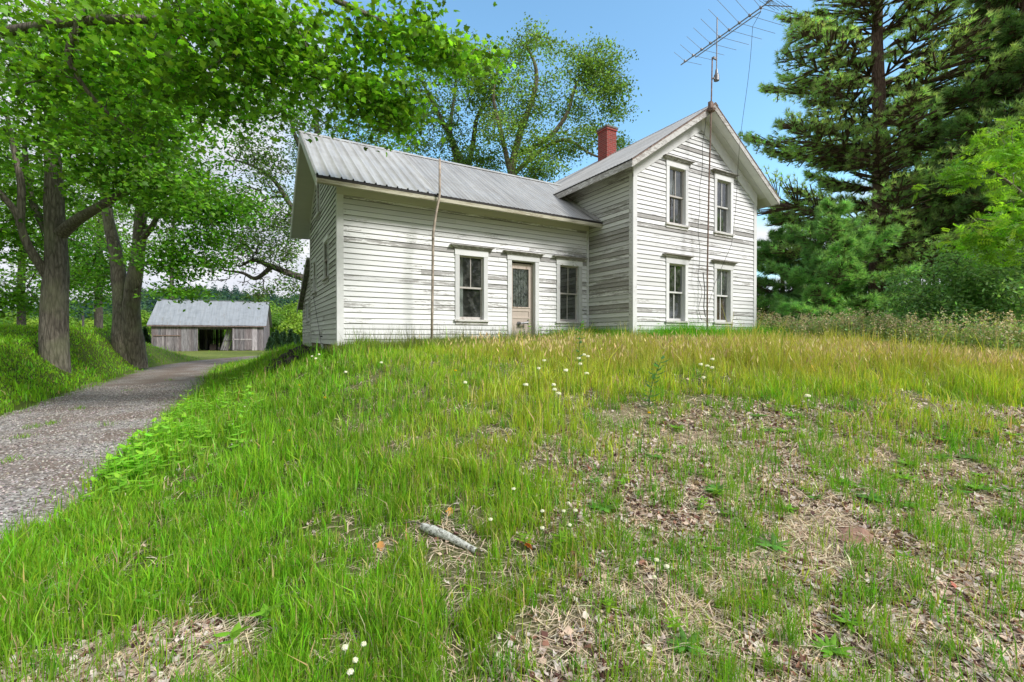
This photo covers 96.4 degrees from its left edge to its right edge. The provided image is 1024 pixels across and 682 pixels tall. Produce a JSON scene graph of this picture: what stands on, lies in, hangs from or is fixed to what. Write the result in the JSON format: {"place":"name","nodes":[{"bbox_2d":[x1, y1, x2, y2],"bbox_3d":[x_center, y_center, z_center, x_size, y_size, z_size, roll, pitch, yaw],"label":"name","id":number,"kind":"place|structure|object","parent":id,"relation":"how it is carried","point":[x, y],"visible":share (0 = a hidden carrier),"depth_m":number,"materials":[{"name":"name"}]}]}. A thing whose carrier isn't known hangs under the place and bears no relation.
{"place":"outdoors","nodes":[
{"label":"outdoors","id":0,"kind":"place"},
{"bbox_2d":[0,356,257,542],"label":"gravel road","id":1,"kind":"structure","parent":0,"point":[183,373],"depth_m":7.30,"materials":[{"name":"grey gravel"}]},
{"bbox_2d":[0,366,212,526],"bbox_3d":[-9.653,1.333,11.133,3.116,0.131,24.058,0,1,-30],"label":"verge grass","id":2,"kind":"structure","parent":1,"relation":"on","point":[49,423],"depth_m":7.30,"materials":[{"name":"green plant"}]},
{"bbox_2d":[0,0,1018,309],"label":"sky","id":3,"kind":"structure","parent":0,"point":[672,91],"materials":[{"name":"blue"}]},
{"bbox_2d":[0,327,1023,681],"bbox_3d":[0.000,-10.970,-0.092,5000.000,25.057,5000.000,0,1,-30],"label":"ground","id":4,"kind":"structure","parent":0,"point":[208,355],"depth_m":3.29,"materials":[{"name":"soil"}]},
{"bbox_2d":[2,309,35,323],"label":"thicket tree","id":5,"kind":"object","parent":4,"relation":"on","point":[7,313],"visible":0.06,"depth_m":60.85,"materials":[{"name":"green plant"}]},
{"bbox_2d":[13,316,38,325],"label":"thicket tree","id":6,"kind":"object","parent":4,"relation":"on","point":[31,322],"visible":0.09,"depth_m":59.50,"materials":[{"name":"green plant"}]},
{"bbox_2d":[0,128,92,325],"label":"background tree","id":7,"kind":"object","parent":4,"relation":"on","point":[20,278],"visible":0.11,"depth_m":37.72,"materials":[{"name":"green plant"}]},
{"bbox_2d":[69,316,81,325],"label":"thicket tree","id":8,"kind":"object","parent":4,"relation":"on","point":[72,322],"visible":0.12,"depth_m":65.84,"materials":[{"name":"green plant"}]},
{"bbox_2d":[14,155,167,328],"bbox_3d":[-32.590,-6.537,36.002,8.781,16.373,9.624,0,1,-30],"label":"background tree","id":9,"kind":"object","parent":4,"relation":"on","point":[98,317],"visible":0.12,"depth_m":35.73,"materials":[{"name":"green plant"}]},
{"bbox_2d":[75,318,106,327],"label":"thicket tree","id":10,"kind":"object","parent":4,"relation":"on","point":[89,324],"visible":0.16,"depth_m":59.43,"materials":[{"name":"green plant"}]},
{"bbox_2d":[80,476,106,498],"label":"broadleaf seedling","id":11,"kind":"object","parent":4,"relation":"on","point":[94,479],"visible":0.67,"depth_m":3.88,"materials":[{"name":"green plant"}]},
{"bbox_2d":[90,312,111,329],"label":"thicket tree","id":12,"kind":"object","parent":4,"relation":"on","point":[108,323],"visible":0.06,"depth_m":70.24,"materials":[{"name":"green plant"}]},
{"bbox_2d":[96,453,115,475],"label":"broadleaf seedling","id":13,"kind":"object","parent":4,"relation":"on","point":[108,456],"visible":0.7,"depth_m":4.63,"materials":[{"name":"green plant"}]},
{"bbox_2d":[101,453,124,468],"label":"broadleaf seedling","id":14,"kind":"object","parent":4,"relation":"on","point":[117,460],"visible":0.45,"depth_m":4.88,"materials":[{"name":"green plant"}]},
{"bbox_2d":[108,473,127,496],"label":"broadleaf seedling","id":15,"kind":"object","parent":4,"relation":"on","point":[117,475],"visible":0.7,"depth_m":4.06,"materials":[{"name":"green plant"}]},
{"bbox_2d":[0,0,236,372],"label":"maple tree","id":16,"kind":"object","parent":4,"relation":"on","point":[57,229],"visible":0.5,"depth_m":13.44,"materials":[{"name":"green plant"}]},
{"bbox_2d":[104,468,134,498],"bbox_3d":[-3.721,1.365,4.289,0.238,0.343,0.279,0,1,35],"label":"broadleaf seedling","id":17,"kind":"object","parent":4,"relation":"on","point":[112,478],"visible":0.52,"depth_m":4.30,"materials":[{"name":"green plant"}]},
{"bbox_2d":[112,443,133,474],"bbox_3d":[-4.113,1.296,4.860,0.239,0.423,0.246,0,0,12],"label":"broadleaf seedling","id":18,"kind":"object","parent":4,"relation":"on","point":[129,453],"visible":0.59,"depth_m":4.88,"materials":[{"name":"green plant"}]},
{"bbox_2d":[118,468,137,488],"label":"broadleaf seedling","id":19,"kind":"object","parent":4,"relation":"on","point":[127,486],"visible":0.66,"depth_m":4.29,"materials":[{"name":"green plant"}]},
{"bbox_2d":[132,450,154,479],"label":"broadleaf seedling","id":20,"kind":"object","parent":4,"relation":"on","point":[143,453],"visible":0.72,"depth_m":4.66,"materials":[{"name":"green plant"}]},
{"bbox_2d":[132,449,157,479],"bbox_3d":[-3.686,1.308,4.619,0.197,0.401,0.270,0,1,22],"label":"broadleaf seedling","id":21,"kind":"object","parent":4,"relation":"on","point":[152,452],"visible":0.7,"depth_m":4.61,"materials":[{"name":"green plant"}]},
{"bbox_2d":[141,308,150,332],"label":"thicket tree","id":22,"kind":"object","parent":4,"relation":"on","point":[145,316],"visible":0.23,"depth_m":65.09,"materials":[{"name":"green plant"}]},
{"bbox_2d":[142,326,150,343],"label":"young conifer","id":23,"kind":"object","parent":4,"relation":"on","point":[146,334],"visible":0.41,"depth_m":48.94,"materials":[{"name":"green plant"}]},
{"bbox_2d":[133,589,163,601],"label":"wild seedling","id":24,"kind":"object","parent":4,"relation":"on","point":[147,596],"visible":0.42,"depth_m":2.47,"materials":[{"name":"green plant"}]},
{"bbox_2d":[1,0,324,368],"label":"maple tree","id":25,"kind":"object","parent":4,"relation":"on","point":[127,343],"visible":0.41,"depth_m":20.12,"materials":[{"name":"green plant"}]},
{"bbox_2d":[159,441,187,476],"bbox_3d":[-3.486,1.255,4.715,0.246,0.436,0.254,0,1,-21],"label":"broadleaf seedling","id":26,"kind":"object","parent":4,"relation":"on","point":[172,446],"visible":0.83,"depth_m":4.69,"materials":[{"name":"green plant"}]},
{"bbox_2d":[146,152,217,298],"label":"background tree","id":27,"kind":"object","parent":4,"relation":"on","point":[171,276],"visible":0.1,"depth_m":63.41,"materials":[{"name":"green plant"}]},
{"bbox_2d":[183,433,208,467],"bbox_3d":[-3.467,1.236,5.095,0.237,0.407,0.230,0,0,10],"label":"broadleaf seedling","id":28,"kind":"object","parent":4,"relation":"on","point":[199,452],"visible":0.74,"depth_m":5.09,"materials":[{"name":"green plant"}]},
{"bbox_2d":[197,418,212,440],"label":"broadleaf seedling","id":29,"kind":"object","parent":4,"relation":"on","point":[204,427],"visible":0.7,"depth_m":5.77,"materials":[{"name":"green plant"}]},
{"bbox_2d":[147,299,272,350],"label":"barn","id":30,"kind":"structure","parent":4,"relation":"on","point":[174,326],"depth_m":50.68,"materials":[{"name":"metal"}]},
{"bbox_2d":[154,336,163,348],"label":"small door","id":31,"kind":"structure","parent":30,"relation":"in","point":[158,342],"depth_m":47.83,"materials":[{"name":"grey wood"}]},
{"bbox_2d":[232,328,251,349],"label":"sliding door","id":32,"kind":"structure","parent":30,"relation":"in","point":[242,337],"depth_m":50.73,"materials":[{"name":"grey wood"}]},
{"bbox_2d":[213,622,249,649],"bbox_3d":[-1.283,1.412,2.093,0.149,0.193,0.163,0,1,30],"label":"wild seedling","id":33,"kind":"object","parent":4,"relation":"on","point":[237,629],"visible":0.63,"depth_m":2.11,"materials":[{"name":"green plant"}]},
{"bbox_2d":[226,431,247,448],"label":"broadleaf seedling","id":34,"kind":"object","parent":4,"relation":"on","point":[241,441],"visible":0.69,"depth_m":5.22,"materials":[{"name":"green plant"}]},
{"bbox_2d":[249,602,282,628],"bbox_3d":[-1.202,1.395,2.245,0.141,0.182,0.154,0,0,8],"label":"wild seedling","id":35,"kind":"object","parent":4,"relation":"on","point":[264,611],"visible":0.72,"depth_m":2.26,"materials":[{"name":"green plant"}]},
{"bbox_2d":[256,298,282,314],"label":"thicket tree","id":36,"kind":"object","parent":4,"relation":"on","point":[274,306],"visible":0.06,"depth_m":82.63,"materials":[{"name":"green plant"}]},
{"bbox_2d":[264,336,274,350],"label":"young conifer","id":37,"kind":"object","parent":4,"relation":"on","point":[268,344],"visible":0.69,"depth_m":49.84,"materials":[{"name":"green plant"}]},
{"bbox_2d":[0,0,539,173],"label":"maple tree","id":38,"kind":"object","parent":4,"relation":"on","point":[227,32],"visible":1,"depth_m":7.49,"materials":[{"name":"green plant"}]},
{"bbox_2d":[268,329,283,350],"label":"young conifer","id":39,"kind":"object","parent":4,"relation":"on","point":[277,342],"visible":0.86,"depth_m":46.83,"materials":[{"name":"green plant"}]},
{"bbox_2d":[270,310,286,335],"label":"thicket tree","id":40,"kind":"object","parent":4,"relation":"on","point":[276,320],"visible":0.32,"depth_m":61.17,"materials":[{"name":"green plant"}]},
{"bbox_2d":[281,331,286,346],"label":"young conifer","id":41,"kind":"object","parent":4,"relation":"on","point":[283,338],"visible":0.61,"depth_m":49.85,"materials":[{"name":"green plant"}]},
{"bbox_2d":[272,300,301,343],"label":"thicket tree","id":42,"kind":"object","parent":4,"relation":"on","point":[287,309],"visible":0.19,"depth_m":65.07,"materials":[{"name":"green plant"}]},
{"bbox_2d":[274,310,302,341],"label":"thicket tree","id":43,"kind":"object","parent":4,"relation":"on","point":[295,325],"visible":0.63,"depth_m":58.80,"materials":[{"name":"green plant"}]},
{"bbox_2d":[283,329,295,346],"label":"young conifer","id":44,"kind":"object","parent":4,"relation":"on","point":[290,338],"visible":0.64,"depth_m":46.86,"materials":[{"name":"green plant"}]},
{"bbox_2d":[284,355,298,364],"bbox_3d":[-5.420,0.500,11.330,0.472,0.316,0.337,0,1,24],"label":"rubble stone","id":45,"kind":"object","parent":4,"relation":"on","point":[289,359],"visible":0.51,"depth_m":11.21,"materials":[{"name":"grey stone"}]},
{"bbox_2d":[198,75,413,309],"bbox_3d":[-10.661,-6.675,24.765,11.544,15.693,6.074,0,1,-17],"label":"oak tree","id":46,"kind":"object","parent":4,"relation":"on","point":[271,178],"visible":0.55,"depth_m":23.80,"materials":[{"name":"green plant"}]},
{"bbox_2d":[342,644,347,681],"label":"wildflower","id":47,"kind":"object","parent":4,"relation":"on","point":[345,647],"visible":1,"depth_m":1.86,"materials":[{"name":"white plant"}]},
{"bbox_2d":[430,158,440,344],"bbox_3d":[-1.780,-1.919,10.650,0.256,4.661,0.082,0,0,-3],"label":"vertical pipe","id":48,"kind":"object","parent":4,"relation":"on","point":[432,268],"visible":0.9,"depth_m":10.63,"materials":[{"name":"grey metal"}]},
{"bbox_2d":[404,507,477,552],"bbox_3d":[-0.445,1.248,2.988,0.412,0.095,0.583,0,1,-30],"label":"fallen branch","id":49,"kind":"object","parent":4,"relation":"on","point":[436,531],"depth_m":2.94,"materials":[{"name":"grey wood"}]},
{"bbox_2d":[373,28,508,172],"bbox_3d":[-4.721,-10.746,32.541,11.193,22.875,6.910,0,0,16],"label":"oak tree","id":50,"kind":"object","parent":4,"relation":"on","point":[458,156],"visible":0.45,"depth_m":31.62,"materials":[{"name":"green plant"}]},
{"bbox_2d":[341,320,586,345],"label":"seed stalks","id":51,"kind":"object","parent":4,"relation":"on","point":[455,335],"visible":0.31,"depth_m":11.12,"materials":[{"name":"beige plant"}]},
{"bbox_2d":[3,278,996,333],"bbox_3d":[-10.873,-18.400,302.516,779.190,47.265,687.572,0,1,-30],"label":"wood","id":52,"kind":"object","parent":4,"relation":"on","point":[148,306],"visible":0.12,"depth_m":224.67,"materials":[{"name":"green plant"}]},
{"bbox_2d":[0,307,1023,681],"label":"meadow grass","id":53,"kind":"structure","parent":4,"relation":"on","point":[24,553],"depth_m":3.84,"materials":[{"name":"green plant"}]},
{"bbox_2d":[0,345,1023,681],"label":"grass tufts","id":54,"kind":"object","parent":4,"relation":"on","point":[888,641],"visible":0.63,"depth_m":2.68,"materials":[{"name":"green plant"}]},
{"bbox_2d":[0,352,1023,681],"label":"straw","id":55,"kind":"object","parent":4,"relation":"on","point":[944,580],"visible":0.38,"depth_m":2.47,"materials":[{"name":"beige plant"}]},
{"bbox_2d":[0,355,1023,681],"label":"leaf litter","id":56,"kind":"object","parent":4,"relation":"on","point":[992,633],"visible":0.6,"depth_m":2.53,"materials":[{"name":"brown plant"}]},
{"bbox_2d":[515,531,535,553],"bbox_3d":[0.075,1.260,2.824,0.142,0.159,0.133,0,0,-3],"label":"weed rosette","id":57,"kind":"object","parent":4,"relation":"on","point":[522,539],"visible":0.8,"depth_m":2.81,"materials":[{"name":"green plant"}]},
{"bbox_2d":[290,102,779,349],"bbox_3d":[0.220,-3.362,15.760,13.792,9.060,10.091,0,1,-30],"label":"farmhouse","id":58,"kind":"object","parent":4,"relation":"on","point":[608,238],"visible":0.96,"depth_m":12.72,"materials":[{"name":"white wood"}]},
{"bbox_2d":[304,301,308,324],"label":"window","id":59,"kind":"structure","parent":58,"relation":"in","point":[307,311],"depth_m":15.55,"materials":[{"name":"paint"}]},
{"bbox_2d":[311,257,316,296],"bbox_3d":[-5.734,-1.863,13.447,0.215,1.100,0.710,0,1,-30],"label":"window","id":60,"kind":"structure","parent":58,"relation":"in","point":[314,293],"depth_m":13.50,"materials":[{"name":"paint"}]},
{"bbox_2d":[315,184,320,220],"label":"window","id":61,"kind":"structure","parent":58,"relation":"in","point":[318,186],"depth_m":12.90,"materials":[{"name":"paint"}]},
{"bbox_2d":[321,234,328,284],"bbox_3d":[-4.658,-2.042,11.607,0.215,1.150,0.850,0,1,-30],"label":"window","id":62,"kind":"structure","parent":58,"relation":"in","point":[325,279],"depth_m":11.63,"materials":[{"name":"glass"}]},
{"bbox_2d":[460,257,462,316],"bbox_3d":[-1.531,-1.076,12.110,0.500,2.350,0.055,0,1,-30],"label":"window frame","id":63,"kind":"structure","parent":58,"relation":"in","point":[461,259],"depth_m":12.20,"materials":[{"name":"paint"}]},
{"bbox_2d":[449,243,494,324],"bbox_3d":[-1.053,-1.436,11.886,1.229,2.019,0.280,0,1,-30],"label":"window","id":64,"kind":"structure","parent":58,"relation":"in","point":[464,251],"depth_m":11.91,"materials":[{"name":"paint"}]},
{"bbox_2d":[512,263,532,336],"bbox_3d":[0.274,-1.059,12.746,0.758,2.185,0.216,0,1,-30],"label":"door","id":65,"kind":"structure","parent":58,"relation":"in","point":[521,313],"depth_m":12.83,"materials":[{"name":"brown wood"}]},
{"bbox_2d":[552,255,587,325],"bbox_3d":[1.680,-1.450,13.485,1.227,2.019,0.280,0,1,-30],"label":"window","id":66,"kind":"structure","parent":58,"relation":"in","point":[561,261],"depth_m":13.55,"materials":[{"name":"paint"}]},
{"bbox_2d":[662,253,693,324],"bbox_3d":[4.720,-1.454,13.159,1.215,2.006,0.300,0,1,-30],"label":"window","id":67,"kind":"structure","parent":58,"relation":"in","point":[676,302],"depth_m":13.27,"materials":[{"name":"paint"}]},
{"bbox_2d":[663,154,694,230],"bbox_3d":[4.725,-4.203,13.128,1.215,1.986,0.280,0,1,-30],"label":"window","id":68,"kind":"structure","parent":58,"relation":"in","point":[674,163],"depth_m":13.18,"materials":[{"name":"paint"}]},
{"bbox_2d":[712,259,738,325],"bbox_3d":[6.544,-1.462,14.227,1.214,2.006,0.300,0,1,-30],"label":"window","id":69,"kind":"structure","parent":58,"relation":"in","point":[725,301],"depth_m":14.34,"materials":[{"name":"paint"}]},
{"bbox_2d":[711,168,739,238],"bbox_3d":[6.549,-4.212,14.195,1.214,1.986,0.280,0,1,-30],"label":"window","id":70,"kind":"structure","parent":58,"relation":"in","point":[721,176],"depth_m":14.27,"materials":[{"name":"paint"}]},
{"bbox_2d":[674,0,795,328],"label":"tv antenna","id":71,"kind":"object","parent":58,"relation":"attached to","point":[711,109],"visible":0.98,"depth_m":12.94,"materials":[{"name":"metal"}]},
{"bbox_2d":[446,12,649,182],"bbox_3d":[2.264,-10.065,29.019,12.919,21.090,7.047,0,0,2],"label":"locust tree","id":72,"kind":"object","parent":4,"relation":"on","point":[591,74],"visible":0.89,"depth_m":28.81,"materials":[{"name":"green plant"}]},
{"bbox_2d":[546,531,571,555],"bbox_3d":[0.294,1.240,2.758,0.158,0.178,0.148,0,0,-15],"label":"weed rosette","id":73,"kind":"object","parent":4,"relation":"on","point":[561,533],"visible":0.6,"depth_m":2.76,"materials":[{"name":"green plant"}]},
{"bbox_2d":[329,320,800,359],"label":"wall foot grass","id":74,"kind":"structure","parent":4,"relation":"on","point":[658,332],"depth_m":12.02,"materials":[{"name":"green plant"}]},
{"bbox_2d":[575,320,586,365],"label":"tall weed","id":75,"kind":"object","parent":4,"relation":"on","point":[579,338],"visible":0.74,"depth_m":6.89,"materials":[{"name":"green plant"}]},
{"bbox_2d":[585,500,617,512],"bbox_3d":[0.638,1.179,3.165,0.218,0.138,0.217,0,1,-26],"label":"weed rosette","id":76,"kind":"object","parent":4,"relation":"on","point":[603,508],"visible":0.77,"depth_m":3.17,"materials":[{"name":"green plant"}]},
{"bbox_2d":[599,597,617,612],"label":"weed rosette","id":77,"kind":"object","parent":4,"relation":"on","point":[609,604],"visible":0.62,"depth_m":2.25,"materials":[{"name":"green plant"}]},
{"bbox_2d":[641,355,669,407],"bbox_3d":[1.652,0.486,5.288,0.448,0.644,0.245,0,1,-30],"label":"thistle","id":78,"kind":"object","parent":4,"relation":"on","point":[654,377],"visible":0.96,"depth_m":5.28,"materials":[{"name":"green plant"}]},
{"bbox_2d":[663,610,685,634],"bbox_3d":[0.743,1.345,2.131,0.112,0.135,0.120,0,1,42],"label":"weed rosette","id":79,"kind":"object","parent":4,"relation":"on","point":[672,620],"visible":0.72,"depth_m":2.13,"materials":[{"name":"green plant"}]},
{"bbox_2d":[666,625,709,654],"bbox_3d":[0.787,1.371,2.035,0.185,0.118,0.186,0,1,31],"label":"weed rosette","id":80,"kind":"object","parent":4,"relation":"on","point":[682,635],"visible":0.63,"depth_m":2.04,"materials":[{"name":"green plant"}]},
{"bbox_2d":[694,495,711,515],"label":"weed rosette","id":81,"kind":"object","parent":4,"relation":"on","point":[703,499],"visible":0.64,"depth_m":3.12,"materials":[{"name":"green plant"}]},
{"bbox_2d":[705,482,734,492],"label":"weed rosette","id":82,"kind":"object","parent":4,"relation":"on","point":[719,486],"visible":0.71,"depth_m":3.37,"materials":[{"name":"green plant"}]},
{"bbox_2d":[423,334,1021,377],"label":"golden grass","id":83,"kind":"structure","parent":4,"relation":"on","point":[632,359],"depth_m":7.68,"materials":[{"name":"green plant"}]},
{"bbox_2d":[419,328,1023,371],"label":"grass seed heads","id":84,"kind":"object","parent":83,"relation":"attached to","point":[966,349],"depth_m":8.05,"materials":[{"name":"beige plant"}]},
{"bbox_2d":[756,533,791,552],"bbox_3d":[1.566,1.239,2.716,0.217,0.138,0.217,0,1,-29],"label":"weed rosette","id":85,"kind":"object","parent":4,"relation":"on","point":[773,544],"visible":0.86,"depth_m":2.73,"materials":[{"name":"green plant"}]},
{"bbox_2d":[756,214,866,320],"bbox_3d":[15.874,-3.544,26.660,7.246,8.368,7.512,0,1,20],"label":"pine tree","id":86,"kind":"object","parent":4,"relation":"on","point":[765,299],"visible":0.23,"depth_m":26.05,"materials":[{"name":"green plant"}]},
{"bbox_2d":[809,633,855,659],"bbox_3d":[1.407,1.383,2.015,0.185,0.127,0.155,0,0,8],"label":"weed rosette","id":87,"kind":"object","parent":4,"relation":"on","point":[832,649],"visible":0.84,"depth_m":2.02,"materials":[{"name":"green plant"}]},
{"bbox_2d":[761,194,923,326],"bbox_3d":[14.430,-2.911,20.076,6.623,7.040,5.885,0,1,27],"label":"pine tree","id":88,"kind":"object","parent":4,"relation":"on","point":[850,250],"visible":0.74,"depth_m":19.48,"materials":[{"name":"green plant"}]},
{"bbox_2d":[827,608,862,632],"bbox_3d":[1.579,1.343,2.156,0.166,0.114,0.139,0,1,-18],"label":"weed rosette","id":89,"kind":"object","parent":4,"relation":"on","point":[840,619],"visible":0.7,"depth_m":2.16,"materials":[{"name":"green plant"}]},
{"bbox_2d":[836,524,873,546],"bbox_3d":[2.140,1.220,2.872,0.331,0.106,0.252,0,0,-8],"label":"dirt mound","id":90,"kind":"object","parent":4,"relation":"on","point":[855,531],"visible":0.47,"depth_m":2.81,"materials":[{"name":"brown soil"}]},
{"bbox_2d":[854,489,885,501],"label":"weed rosette","id":91,"kind":"object","parent":4,"relation":"on","point":[869,498],"visible":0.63,"depth_m":3.27,"materials":[{"name":"green plant"}]},
{"bbox_2d":[806,260,937,327],"bbox_3d":[21.720,-3.074,29.372,8.832,7.639,9.698,0,1,-30],"label":"pine tree","id":92,"kind":"object","parent":4,"relation":"on","point":[865,290],"visible":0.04,"depth_m":26.45,"materials":[{"name":"green plant"}]},
{"bbox_2d":[738,0,1023,316],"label":"pine tree","id":93,"kind":"object","parent":4,"relation":"on","point":[870,149],"visible":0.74,"depth_m":23.44,"materials":[{"name":"green plant"}]},
{"bbox_2d":[756,308,1023,348],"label":"weed plumes","id":94,"kind":"object","parent":4,"relation":"on","point":[870,313],"visible":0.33,"depth_m":12.91,"materials":[{"name":"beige plant"}]},
{"bbox_2d":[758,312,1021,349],"bbox_3d":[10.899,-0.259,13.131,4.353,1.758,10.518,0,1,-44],"label":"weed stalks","id":95,"kind":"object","parent":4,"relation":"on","point":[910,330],"visible":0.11,"depth_m":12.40,"materials":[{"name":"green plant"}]},
{"bbox_2d":[893,473,917,482],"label":"weed rosette","id":96,"kind":"object","parent":4,"relation":"on","point":[906,476],"visible":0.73,"depth_m":3.60,"materials":[{"name":"green plant"}]},
{"bbox_2d":[829,84,1009,332],"bbox_3d":[24.424,-7.707,27.469,9.416,16.364,10.737,0,0,-13],"label":"pine tree","id":97,"kind":"object","parent":4,"relation":"on","point":[919,156],"visible":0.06,"depth_m":27.28,"materials":[{"name":"green plant"}]},
{"bbox_2d":[929,453,958,459],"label":"weed rosette","id":98,"kind":"object","parent":4,"relation":"on","point":[946,457],"visible":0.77,"depth_m":3.96,"materials":[{"name":"green plant"}]},
{"bbox_2d":[870,233,1023,339],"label":"lilac bush","id":99,"kind":"object","parent":4,"relation":"on","point":[984,286],"visible":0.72,"depth_m":14.09,"materials":[{"name":"green plant"}]},
{"bbox_2d":[884,0,1023,320],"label":"spruce tree","id":100,"kind":"object","parent":4,"relation":"on","point":[1011,24],"visible":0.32,"depth_m":20.65,"materials":[{"name":"green plant"}]},
{"bbox_2d":[914,0,1014,325],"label":"pine tree","id":101,"kind":"object","parent":4,"relation":"on","point":[959,18],"visible":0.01,"depth_m":32.85,"materials":[{"name":"green plant"}]},
{"bbox_2d":[912,116,1023,277],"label":"walnut tree","id":102,"kind":"object","parent":4,"relation":"on","point":[1011,151],"visible":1,"depth_m":12.35,"materials":[{"name":"green plant"}]},
{"bbox_2d":[959,452,985,460],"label":"weed rosette","id":103,"kind":"object","parent":4,"relation":"on","point":[968,456],"visible":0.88,"depth_m":3.99,"materials":[{"name":"green plant"}]},
{"bbox_2d":[963,480,994,490],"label":"weed rosette","id":104,"kind":"object","parent":4,"relation":"on","point":[980,486],"visible":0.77,"depth_m":3.46,"materials":[{"name":"green plant"}]},
{"bbox_2d":[756,308,1023,355],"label":"tall weeds","id":105,"kind":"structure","parent":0,"point":[946,341],"depth_m":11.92,"materials":[{"name":"green plant"}]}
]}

